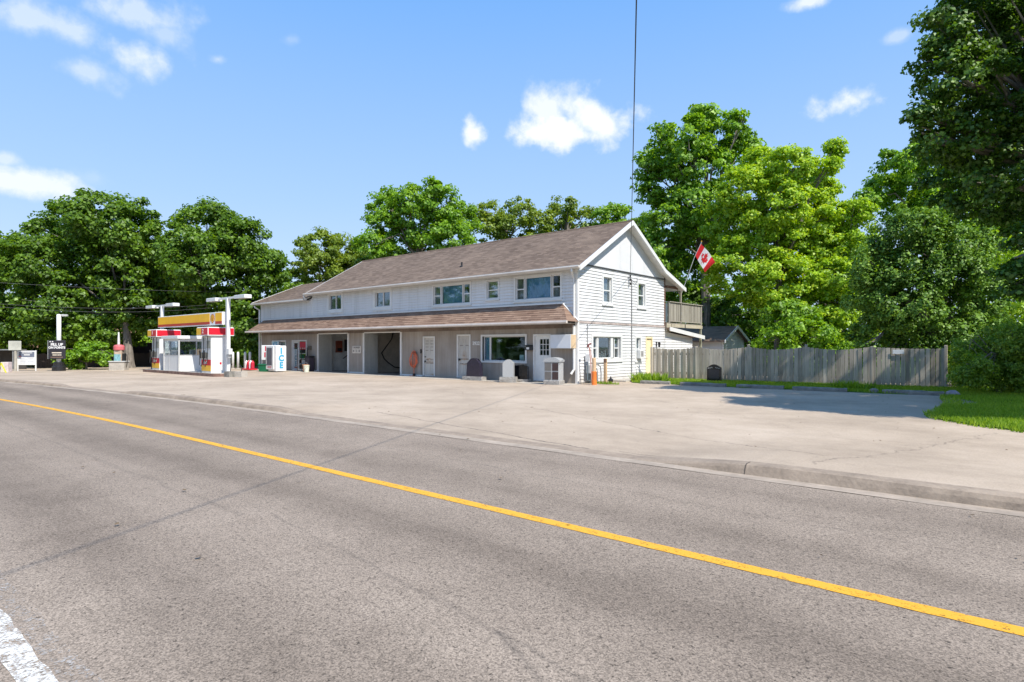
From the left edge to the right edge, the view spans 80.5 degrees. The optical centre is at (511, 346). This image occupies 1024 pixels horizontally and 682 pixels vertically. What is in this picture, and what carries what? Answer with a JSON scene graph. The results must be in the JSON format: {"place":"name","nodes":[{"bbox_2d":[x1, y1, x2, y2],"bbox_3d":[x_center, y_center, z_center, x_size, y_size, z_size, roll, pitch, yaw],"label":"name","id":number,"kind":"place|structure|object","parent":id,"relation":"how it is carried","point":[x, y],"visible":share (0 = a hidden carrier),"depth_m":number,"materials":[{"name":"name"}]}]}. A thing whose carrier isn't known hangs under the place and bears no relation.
{"place":"outdoors","nodes":[
{"label":"outdoors","id":0,"kind":"place"},
{"bbox_2d":[1,362,11,371],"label":"cream cabinet","id":1,"kind":"object","parent":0,"point":[7,366],"visible":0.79,"depth_m":37.83,"materials":[{"name":"white metal"}]},
{"bbox_2d":[0,0,1022,347],"label":"sky","id":2,"kind":"structure","parent":0,"point":[287,114],"materials":[{"name":"blue"}]},
{"bbox_2d":[0,382,1023,681],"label":"road","id":3,"kind":"structure","parent":0,"point":[292,572],"depth_m":4.44,"materials":[{"name":"grey asphalt"}]},
{"bbox_2d":[0,609,57,681],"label":"white edge line","id":4,"kind":"object","parent":3,"relation":"on","point":[20,657],"visible":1,"depth_m":3.10,"materials":[{"name":"paint"}]},
{"bbox_2d":[0,578,103,681],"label":"faded white edge line","id":5,"kind":"object","parent":3,"relation":"on","point":[63,660],"visible":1,"depth_m":3.19,"materials":[{"name":"paint"}]},
{"bbox_2d":[0,379,1023,511],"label":"kerb","id":6,"kind":"structure","parent":3,"relation":"on","point":[1000,499],"depth_m":7.29,"materials":[{"name":"concrete"}]},
{"bbox_2d":[0,399,1023,635],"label":"yellow centre line","id":7,"kind":"object","parent":3,"relation":"on","point":[987,623],"visible":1,"depth_m":4.71,"materials":[{"name":"paint"}]},
{"bbox_2d":[3,382,1023,516],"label":"gutter strip","id":8,"kind":"object","parent":3,"relation":"on","point":[920,500],"visible":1,"depth_m":7.98,"materials":[{"name":"concrete"}]},
{"bbox_2d":[0,348,1023,516],"bbox_3d":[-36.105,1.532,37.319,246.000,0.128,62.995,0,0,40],"label":"forecourt","id":9,"kind":"structure","parent":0,"point":[842,431],"depth_m":13.96,"materials":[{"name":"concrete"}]},
{"bbox_2d":[0,349,26,369],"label":"open shelter","id":10,"kind":"object","parent":9,"relation":"on","point":[6,355],"visible":0.44,"depth_m":43.00,"materials":[{"name":"metal"}]},
{"bbox_2d":[8,341,20,370],"bbox_3d":[-32.493,0.610,39.579,0.760,1.980,0.160,0,0,-8],"label":"plain square sign","id":11,"kind":"object","parent":9,"relation":"on","point":[15,346],"visible":0.89,"depth_m":39.53,"materials":[{"name":"white metal"}]},
{"bbox_2d":[0,230,33,301],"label":"maple tree","id":12,"kind":"object","parent":9,"relation":"on","point":[7,294],"visible":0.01,"depth_m":56.17,"materials":[{"name":"green plant"}]},
{"bbox_2d":[17,350,36,370],"bbox_3d":[-32.083,0.920,39.998,1.150,1.360,0.060,0,0,-8],"label":"white board sign","id":13,"kind":"object","parent":9,"relation":"on","point":[26,357],"visible":0.99,"depth_m":39.98,"materials":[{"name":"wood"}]},
{"bbox_2d":[47,314,67,370],"bbox_3d":[-29.987,-0.281,39.996,1.080,3.762,0.741,0,0,-8],"label":"pole banner sign","id":14,"kind":"object","parent":9,"relation":"on","point":[56,349],"visible":0.98,"depth_m":39.80,"materials":[{"name":"black plastic"}]},
{"bbox_2d":[51,338,113,369],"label":"shrub","id":15,"kind":"object","parent":9,"relation":"on","point":[84,351],"visible":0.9,"depth_m":41.94,"materials":[{"name":"green plant"}]},
{"bbox_2d":[0,187,180,367],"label":"maple tree","id":16,"kind":"object","parent":9,"relation":"on","point":[85,232],"visible":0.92,"depth_m":44.73,"materials":[{"name":"green plant"}]},
{"bbox_2d":[37,353,150,367],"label":"dark board fence","id":17,"kind":"object","parent":9,"relation":"on","point":[140,359],"visible":0.29,"depth_m":47.16,"materials":[{"name":"brown wood"}]},
{"bbox_2d":[108,332,129,370],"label":"air pump stand","id":18,"kind":"object","parent":9,"relation":"on","point":[119,362],"visible":0.97,"depth_m":40.77,"materials":[{"name":"concrete"}]},
{"bbox_2d":[27,352,260,366],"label":"hedge shrub","id":19,"kind":"object","parent":9,"relation":"on","point":[177,354],"visible":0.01,"depth_m":49.79,"materials":[{"name":"green plant"}]},
{"bbox_2d":[133,343,184,354],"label":"background house","id":20,"kind":"structure","parent":9,"relation":"on","point":[145,349],"depth_m":51.80,"materials":[{"name":"black"}]},
{"bbox_2d":[63,292,279,354],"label":"woodland","id":21,"kind":"object","parent":9,"relation":"on","point":[184,348],"depth_m":70.72,"materials":[{"name":"green plant"}]},
{"bbox_2d":[143,369,223,376],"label":"pump island","id":22,"kind":"structure","parent":9,"relation":"on","point":[197,373],"depth_m":34.51,"materials":[{"name":"concrete"}]},
{"bbox_2d":[146,303,179,328],"bbox_3d":[-22.468,-0.635,38.828,4.500,4.150,0.400,0,0,40],"label":"forecourt light pole","id":23,"kind":"object","parent":22,"relation":"on","point":[162,307],"visible":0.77,"depth_m":38.76,"materials":[{"name":"white metal"}]},
{"bbox_2d":[158,312,225,327],"bbox_3d":[-19.030,-1.550,35.723,9.000,0.700,0.294,0,0,40],"label":"station canopy sign","id":24,"kind":"object","parent":23,"relation":"attached to","point":[206,319],"visible":0.98,"depth_m":35.06,"materials":[{"name":"yellow plastic"}]},
{"bbox_2d":[148,329,180,369],"bbox_3d":[-21.957,0.175,38.185,1.450,2.500,1.464,0,0,40],"label":"fuel pump","id":25,"kind":"object","parent":22,"relation":"on","point":[156,354],"visible":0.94,"depth_m":37.70,"materials":[{"name":"white metal"}]},
{"bbox_2d":[161,335,201,370],"bbox_3d":[-19.663,0.385,36.724,2.440,2.080,2.140,0,0,40],"label":"attendant booth","id":26,"kind":"object","parent":22,"relation":"on","point":[186,362],"visible":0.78,"depth_m":35.89,"materials":[{"name":"white metal"}]},
{"bbox_2d":[196,327,233,372],"bbox_3d":[-16.453,0.175,33.543,1.450,2.500,1.464,0,0,40],"label":"fuel pump","id":27,"kind":"object","parent":22,"relation":"on","point":[212,354],"visible":0.98,"depth_m":33.04,"materials":[{"name":"white metal"}]},
{"bbox_2d":[206,294,251,370],"bbox_3d":[-15.347,-0.635,32.691,4.500,4.150,0.400,0,0,40],"label":"forecourt light pole","id":28,"kind":"object","parent":22,"relation":"on","point":[244,296],"visible":0.84,"depth_m":32.61,"materials":[{"name":"metal"}]},
{"bbox_2d":[123,195,292,367],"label":"maple tree","id":29,"kind":"object","parent":9,"relation":"on","point":[230,249],"visible":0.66,"depth_m":45.37,"materials":[{"name":"green plant"}]},
{"bbox_2d":[224,364,234,376],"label":"anchor block","id":30,"kind":"structure","parent":9,"relation":"on","point":[230,373],"depth_m":31.83,"materials":[{"name":"concrete"}]},
{"bbox_2d":[235,364,247,376],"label":"anchor block","id":31,"kind":"structure","parent":9,"relation":"on","point":[241,373],"depth_m":31.68,"materials":[{"name":"concrete"}]},
{"bbox_2d":[242,360,257,369],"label":"gas bottle crate","id":32,"kind":"object","parent":9,"relation":"on","point":[250,365],"visible":0.98,"depth_m":40.72,"materials":[{"name":"red metal"}]},
{"bbox_2d":[258,364,272,371],"bbox_3d":[-15.732,1.348,38.903,1.060,0.480,0.620,0,0,20],"label":"green bin","id":33,"kind":"object","parent":9,"relation":"on","point":[262,367],"visible":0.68,"depth_m":38.67,"materials":[{"name":"plastic"}]},
{"bbox_2d":[261,345,279,363],"bbox_3d":[-15.704,0.750,39.397,1.240,1.700,0.090,0,0,2],"label":"live bait sign","id":34,"kind":"object","parent":9,"relation":"on","point":[263,352],"visible":0.21,"depth_m":39.38,"materials":[{"name":"white plastic"}]},
{"bbox_2d":[266,346,285,370],"bbox_3d":[-15.079,0.733,38.596,1.066,1.610,0.868,0,0,36],"label":"ice merchandiser","id":35,"kind":"object","parent":9,"relation":"on","point":[275,358],"visible":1,"depth_m":38.28,"materials":[{"name":"white metal"}]},
{"bbox_2d":[266,347,273,368],"bbox_3d":[-15.350,0.708,38.365,0.800,1.440,0.058,0,0,36],"label":"door","id":36,"kind":"structure","parent":35,"relation":"in","point":[272,366],"depth_m":38.15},
{"bbox_2d":[265,282,303,296],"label":"ash tree","id":37,"kind":"object","parent":9,"relation":"on","point":[288,285],"visible":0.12,"depth_m":52.53,"materials":[{"name":"green plant"}]},
{"bbox_2d":[281,226,371,287],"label":"ash tree","id":38,"kind":"object","parent":9,"relation":"on","point":[311,255],"visible":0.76,"depth_m":58.81,"materials":[{"name":"green plant"}]},
{"bbox_2d":[350,175,484,258],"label":"oak tree","id":39,"kind":"object","parent":9,"relation":"on","point":[424,210],"visible":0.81,"depth_m":52.66,"materials":[{"name":"green plant"}]},
{"bbox_2d":[258,369,578,384],"bbox_3d":[-8.024,1.588,34.315,28.000,0.001,1.369,0,0,40],"label":"concrete apron","id":40,"kind":"object","parent":9,"relation":"on","point":[532,382],"visible":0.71,"depth_m":32.30,"materials":[{"name":"grey concrete"}]},
{"bbox_2d":[297,347,307,370],"bbox_3d":[-13.642,0.813,39.364,0.430,1.550,0.630,0,0,-44],"label":"shelf rack","id":41,"kind":"object","parent":40,"relation":"on","point":[301,361],"visible":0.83,"depth_m":39.29,"materials":[{"name":"black metal"}]},
{"bbox_2d":[304,356,314,371],"bbox_3d":[-13.087,1.088,39.092,0.540,1.000,0.440,0,0,40],"label":"dark litter bin","id":42,"kind":"object","parent":40,"relation":"on","point":[309,360],"visible":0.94,"depth_m":38.92,"materials":[{"name":"plastic"}]},
{"bbox_2d":[462,358,486,380],"bbox_3d":[-1.791,1.063,28.907,1.224,1.050,0.456,0,0,36],"label":"headstone","id":43,"kind":"object","parent":40,"relation":"on","point":[474,370],"visible":0.99,"depth_m":28.77,"materials":[{"name":"stone"}]},
{"bbox_2d":[499,359,517,381],"bbox_3d":[-0.156,1.078,27.202,0.774,1.020,0.418,0,0,12],"label":"headstone","id":44,"kind":"object","parent":40,"relation":"on","point":[508,370],"visible":0.99,"depth_m":27.07,"materials":[{"name":"stone"}]},
{"bbox_2d":[515,365,531,381],"bbox_3d":[0.445,1.198,27.480,0.817,0.780,0.478,0,0,24],"label":"headstone","id":45,"kind":"object","parent":40,"relation":"on","point":[522,373],"visible":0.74,"depth_m":27.38,"materials":[{"name":"stone"}]},
{"bbox_2d":[543,357,564,384],"bbox_3d":[1.780,1.018,25.698,0.756,1.140,0.605,0,0,26],"label":"niche monument","id":46,"kind":"object","parent":40,"relation":"on","point":[553,370],"visible":0.99,"depth_m":25.47,"materials":[{"name":"stone"}]},
{"bbox_2d":[245,220,704,383],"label":"commercial building","id":47,"kind":"structure","parent":9,"relation":"on","point":[503,300],"depth_m":30.97,"materials":[{"name":"beige paint"}]},
{"bbox_2d":[272,340,297,348],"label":"window","id":48,"kind":"structure","parent":47,"relation":"in","point":[281,342],"depth_m":42.13,"materials":[{"name":"grey glass"}]},
{"bbox_2d":[292,340,306,370],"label":"shop door","id":49,"kind":"structure","parent":47,"relation":"in","point":[301,343],"depth_m":40.72,"materials":[{"name":"grey metal"}]},
{"bbox_2d":[327,292,342,312],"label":"window","id":50,"kind":"structure","parent":47,"relation":"in","point":[334,300],"depth_m":38.08,"materials":[{"name":"white plastic"}]},
{"bbox_2d":[335,341,342,351],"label":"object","id":51,"kind":"object","parent":47,"relation":"attached to","point":[338,346],"visible":1,"depth_m":40.62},
{"bbox_2d":[352,346,360,352],"bbox_3d":[-9.318,0.170,36.271,0.840,0.440,0.047,0,0,40],"label":"bay notice sign","id":52,"kind":"object","parent":47,"relation":"attached to","point":[356,349],"visible":1,"depth_m":36.26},
{"bbox_2d":[372,288,391,310],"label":"window","id":53,"kind":"structure","parent":47,"relation":"in","point":[382,298],"depth_m":35.03,"materials":[{"name":"white plastic"}]},
{"bbox_2d":[409,351,417,375],"bbox_3d":[-5.336,0.900,32.776,0.645,1.397,0.269,0,0,21],"label":"orange hose","id":54,"kind":"object","parent":47,"relation":"hanging from","point":[416,360],"visible":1,"depth_m":32.78,"materials":[{"name":"rubber"}]},
{"bbox_2d":[423,336,434,375],"bbox_3d":[-4.383,0.505,32.203,0.930,2.110,0.145,0,0,40],"label":"door","id":55,"kind":"structure","parent":47,"relation":"in","point":[428,341],"depth_m":32.21,"materials":[{"name":"paint"}]},
{"bbox_2d":[431,281,471,307],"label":"window","id":56,"kind":"structure","parent":47,"relation":"in","point":[458,293],"depth_m":31.28,"materials":[{"name":"white plastic"}]},
{"bbox_2d":[457,334,470,377],"bbox_3d":[-2.399,0.470,30.529,0.960,2.180,0.145,0,0,40],"label":"door","id":57,"kind":"structure","parent":47,"relation":"in","point":[463,340],"depth_m":30.58,"materials":[{"name":"paint"}]},
{"bbox_2d":[485,279,499,300],"bbox_3d":[-0.566,-2.737,29.663,0.920,1.025,1.305,0,0,40],"label":"window","id":58,"kind":"structure","parent":47,"relation":"in","point":[491,286],"depth_m":29.44,"materials":[{"name":"white plastic"}]},
{"bbox_2d":[481,334,544,362],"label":"window","id":59,"kind":"structure","parent":47,"relation":"in","point":[496,348],"depth_m":30.23,"materials":[{"name":"white glass"}]},
{"bbox_2d":[513,272,562,302],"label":"window","id":60,"kind":"structure","parent":47,"relation":"in","point":[548,286],"depth_m":27.64,"materials":[{"name":"white glass"}]},
{"bbox_2d":[533,334,550,380],"bbox_3d":[1.487,0.485,27.444,1.000,2.110,0.450,0,0,40],"label":"glazed door","id":61,"kind":"structure","parent":47,"relation":"in","point":[538,364],"depth_m":27.49,"materials":[{"name":"white plastic"}]},
{"bbox_2d":[550,334,575,347],"bbox_3d":[2.219,-0.230,26.303,1.110,0.600,0.405,0,0,40],"label":"blank sign box","id":62,"kind":"object","parent":47,"relation":"attached to","point":[563,341],"visible":1,"depth_m":26.05,"materials":[{"name":"plastic"}]},
{"bbox_2d":[585,354,601,381],"bbox_3d":[3.646,0.941,26.662,0.310,1.282,1.139,0,0,40],"label":"gas meter","id":63,"kind":"object","parent":47,"relation":"attached to","point":[587,359],"visible":0.57,"depth_m":26.32,"materials":[{"name":"grey metal"}]},
{"bbox_2d":[591,333,622,362],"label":"window","id":64,"kind":"structure","parent":47,"relation":"in","point":[609,346],"depth_m":28.42,"materials":[{"name":"white plastic"}]},
{"bbox_2d":[602,274,613,305],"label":"window","id":65,"kind":"structure","parent":47,"relation":"in","point":[607,280],"depth_m":28.16,"materials":[{"name":"white plastic"}]},
{"bbox_2d":[630,0,636,274],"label":"service cable","id":66,"kind":"object","parent":47,"relation":"attached to","point":[633,115],"visible":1,"depth_m":11.30,"materials":[{"name":"black rubber"}]},
{"bbox_2d":[634,336,642,361],"bbox_3d":[5.836,0.113,30.532,1.305,1.325,0.720,0,0,40],"label":"window","id":67,"kind":"structure","parent":47,"relation":"in","point":[638,339],"depth_m":30.31,"materials":[{"name":"white plastic"}]},
{"bbox_2d":[636,350,643,357],"bbox_3d":[6.359,0.370,30.143,0.326,0.420,0.400,0,0,40],"label":"window air conditioner","id":68,"kind":"object","parent":47,"relation":"attached to","point":[639,353],"depth_m":29.98,"materials":[{"name":"white plastic"}]},
{"bbox_2d":[637,281,646,309],"bbox_3d":[6.058,-2.577,30.796,1.305,1.385,0.990,0,0,40],"label":"window","id":69,"kind":"structure","parent":47,"relation":"in","point":[641,286],"depth_m":30.69,"materials":[{"name":"white plastic"}]},
{"bbox_2d":[645,337,652,372],"bbox_3d":[7.009,0.510,31.047,0.095,2.020,0.740,0,0,40],"label":"side door","id":70,"kind":"structure","parent":47,"relation":"in","point":[649,340],"depth_m":31.08,"materials":[{"name":"yellow paint"}]},
{"bbox_2d":[681,241,714,293],"bbox_3d":[10.285,-4.313,33.330,1.853,2.936,0.756,0,0,9],"label":"canadian flag","id":71,"kind":"object","parent":47,"relation":"attached to","point":[705,259],"visible":1,"depth_m":33.29,"materials":[{"name":"red fabric"}]},
{"bbox_2d":[468,195,554,242],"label":"ash tree","id":72,"kind":"object","parent":9,"relation":"on","point":[501,223],"visible":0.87,"depth_m":57.33,"materials":[{"name":"green plant"}]},
{"bbox_2d":[536,195,605,232],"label":"ash tree","id":73,"kind":"object","parent":9,"relation":"on","point":[565,213],"visible":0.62,"depth_m":60.23,"materials":[{"name":"green plant"}]},
{"bbox_2d":[587,343,591,381],"bbox_3d":[3.365,0.665,25.706,0.385,1.674,0.129,0,0,8],"label":"red handled shovel","id":74,"kind":"object","parent":9,"relation":"on","point":[590,358],"visible":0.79,"depth_m":25.68,"materials":[{"name":"pink wood"}]},
{"bbox_2d":[592,358,596,384],"bbox_3d":[3.443,1.030,25.342,0.220,1.140,0.209,0,0,40],"label":"orange marker post","id":75,"kind":"object","parent":9,"relation":"on","point":[594,377],"visible":0.97,"depth_m":25.27,"materials":[{"name":"plastic"}]},
{"bbox_2d":[603,358,606,381],"bbox_3d":[4.022,1.050,26.030,0.130,1.100,0.122,0,0,40],"label":"wooden post","id":76,"kind":"object","parent":9,"relation":"on","point":[605,368],"visible":0.89,"depth_m":25.98,"materials":[{"name":"beige wood"}]},
{"bbox_2d":[590,201,672,250],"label":"ash tree","id":77,"kind":"object","parent":9,"relation":"on","point":[618,212],"visible":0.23,"depth_m":54.69,"materials":[{"name":"green plant"}]},
{"bbox_2d":[640,380,670,384],"bbox_3d":[6.130,1.522,25.891,1.304,0.144,0.192,0,0,36],"label":"wheel stop","id":78,"kind":"object","parent":9,"relation":"on","point":[654,382],"visible":0.98,"depth_m":25.82,"materials":[{"name":"concrete"}]},
{"bbox_2d":[629,102,766,326],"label":"walnut tree","id":79,"kind":"object","parent":9,"relation":"on","point":[702,150],"visible":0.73,"depth_m":45.19,"materials":[{"name":"green plant"}]},
{"bbox_2d":[680,382,726,386],"bbox_3d":[7.721,1.522,24.482,1.853,0.144,0.192,0,0,37],"label":"wheel stop","id":80,"kind":"object","parent":9,"relation":"on","point":[703,384],"visible":0.99,"depth_m":24.39,"materials":[{"name":"concrete"}]},
{"bbox_2d":[667,288,786,364],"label":"undergrowth shrub","id":81,"kind":"object","parent":9,"relation":"on","point":[725,311],"visible":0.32,"depth_m":45.69,"materials":[{"name":"green plant"}]},
{"bbox_2d":[631,382,907,394],"bbox_3d":[10.942,1.587,24.740,11.340,0.030,4.750,0,0,40],"label":"grass strip","id":82,"kind":"object","parent":9,"relation":"on","point":[791,389],"depth_m":21.25,"materials":[{"name":"plant"}]},
{"bbox_2d":[629,372,668,380],"bbox_3d":[6.129,1.333,27.097,2.164,0.475,1.258,0,0,40],"label":"weed tuft","id":83,"kind":"object","parent":82,"relation":"on","point":[649,377],"visible":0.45,"depth_m":26.84,"materials":[{"name":"green plant"}]},
{"bbox_2d":[707,364,721,381],"bbox_3d":[8.993,1.175,26.876,0.864,0.790,0.474,0,0,30],"label":"trash can","id":84,"kind":"object","parent":82,"relation":"on","point":[714,371],"visible":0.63,"depth_m":26.78,"materials":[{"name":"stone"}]},
{"bbox_2d":[736,384,783,389],"bbox_3d":[9.470,1.522,23.105,1.707,0.144,0.192,0,0,35],"label":"wheel stop","id":85,"kind":"object","parent":82,"relation":"on","point":[760,386],"visible":0.99,"depth_m":23.02,"materials":[{"name":"concrete"}]},
{"bbox_2d":[650,344,947,386],"bbox_3d":[11.647,0.750,26.286,11.819,1.700,0.170,0,0,35],"label":"wooden fence","id":86,"kind":"object","parent":82,"relation":"on","point":[795,365],"visible":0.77,"depth_m":25.60,"materials":[{"name":"grey wood"}]},
{"bbox_2d":[829,379,875,388],"bbox_3d":[12.560,1.383,22.289,1.581,0.375,0.966,0,0,40],"label":"weed tuft","id":87,"kind":"object","parent":82,"relation":"on","point":[855,384],"visible":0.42,"depth_m":22.11,"materials":[{"name":"green plant"}]},
{"bbox_2d":[882,389,943,395],"bbox_3d":[13.379,1.522,20.200,1.726,0.144,0.192,0,0,35],"label":"wheel stop","id":88,"kind":"object","parent":82,"relation":"on","point":[920,392],"visible":0.98,"depth_m":20.11,"materials":[{"name":"concrete"}]},
{"bbox_2d":[696,136,849,372],"bbox_3d":[16.770,-5.803,38.688,9.053,15.006,9.115,0,0,40],"label":"boxelder tree","id":89,"kind":"object","parent":9,"relation":"on","point":[801,201],"visible":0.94,"depth_m":36.82,"materials":[{"name":"green plant"}]},
{"bbox_2d":[749,298,869,371],"bbox_3d":[17.543,-0.721,35.539,5.808,4.842,7.880,0,0,40],"label":"undergrowth shrub","id":90,"kind":"object","parent":9,"relation":"on","point":[793,332],"visible":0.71,"depth_m":34.32,"materials":[{"name":"green plant"}]},
{"bbox_2d":[792,386,846,391],"bbox_3d":[11.063,1.522,21.775,1.758,0.144,0.192,0,0,35],"label":"wheel stop","id":91,"kind":"object","parent":9,"relation":"on","point":[804,388],"visible":1,"depth_m":21.70,"materials":[{"name":"concrete"}]},
{"bbox_2d":[797,195,886,373],"bbox_3d":[20.113,-3.785,36.889,5.560,10.969,6.573,0,0,40],"label":"hornbeam tree","id":92,"kind":"object","parent":9,"relation":"on","point":[848,236],"visible":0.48,"depth_m":36.43,"materials":[{"name":"green plant"}]},
{"bbox_2d":[665,262,1023,366],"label":"woodland","id":93,"kind":"object","parent":9,"relation":"on","point":[718,298],"visible":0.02,"depth_m":48.87,"materials":[{"name":"green plant"}]},
{"bbox_2d":[838,200,1012,383],"bbox_3d":[18.186,-2.297,26.419,7.452,7.993,5.002,0,0,-11],"label":"deciduous tree","id":94,"kind":"object","parent":9,"relation":"on","point":[949,257],"visible":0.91,"depth_m":25.50,"materials":[{"name":"green plant"}]},
{"bbox_2d":[852,142,1008,273],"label":"elm tree","id":95,"kind":"object","parent":9,"relation":"on","point":[900,180],"visible":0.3,"depth_m":40.95,"materials":[{"name":"green plant"}]},
{"bbox_2d":[961,224,1023,358],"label":"lime shrub","id":96,"kind":"object","parent":9,"relation":"on","point":[1017,307],"visible":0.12,"depth_m":29.90,"materials":[{"name":"green plant"}]},
{"bbox_2d":[613,378,631,381],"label":"side pavement","id":97,"kind":"structure","parent":0,"point":[623,380],"depth_m":27.59,"materials":[{"name":"concrete"}]},
{"bbox_2d":[673,326,749,371],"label":"garden shed","id":98,"kind":"structure","parent":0,"point":[723,337],"depth_m":38.96,"materials":[{"name":"white wood"}]},
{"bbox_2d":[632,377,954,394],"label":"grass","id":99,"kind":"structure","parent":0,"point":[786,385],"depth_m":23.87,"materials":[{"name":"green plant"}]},
{"bbox_2d":[932,385,1023,431],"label":"lawn","id":100,"kind":"structure","parent":0,"point":[982,425],"depth_m":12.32,"materials":[{"name":"plant"}]},
{"bbox_2d":[925,404,957,411],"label":"edge grass","id":101,"kind":"structure","parent":100,"relation":"on","point":[936,408],"depth_m":15.10,"materials":[{"name":"green plant"}]},
{"bbox_2d":[922,409,962,420],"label":"edge grass","id":102,"kind":"structure","parent":100,"relation":"on","point":[927,414],"depth_m":13.64,"materials":[{"name":"green plant"}]},
{"bbox_2d":[939,400,961,406],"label":"edge grass","id":103,"kind":"structure","parent":100,"relation":"on","point":[946,403],"depth_m":16.31,"materials":[{"name":"green plant"}]},
{"bbox_2d":[899,0,1023,301],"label":"maple tree","id":104,"kind":"object","parent":100,"relation":"on","point":[984,67],"visible":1,"depth_m":16.56,"materials":[{"name":"green plant"}]},
{"bbox_2d":[930,316,1023,393],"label":"hedge","id":105,"kind":"object","parent":100,"relation":"on","point":[992,358],"visible":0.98,"depth_m":20.11,"materials":[{"name":"green plant"}]},
{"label":"bare earth patch","id":106,"kind":"structure","parent":0,"visible":0},
{"bbox_2d":[939,396,964,402],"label":"edge grass","id":107,"kind":"structure","parent":106,"relation":"on","point":[949,399],"depth_m":17.55,"materials":[{"name":"green plant"}]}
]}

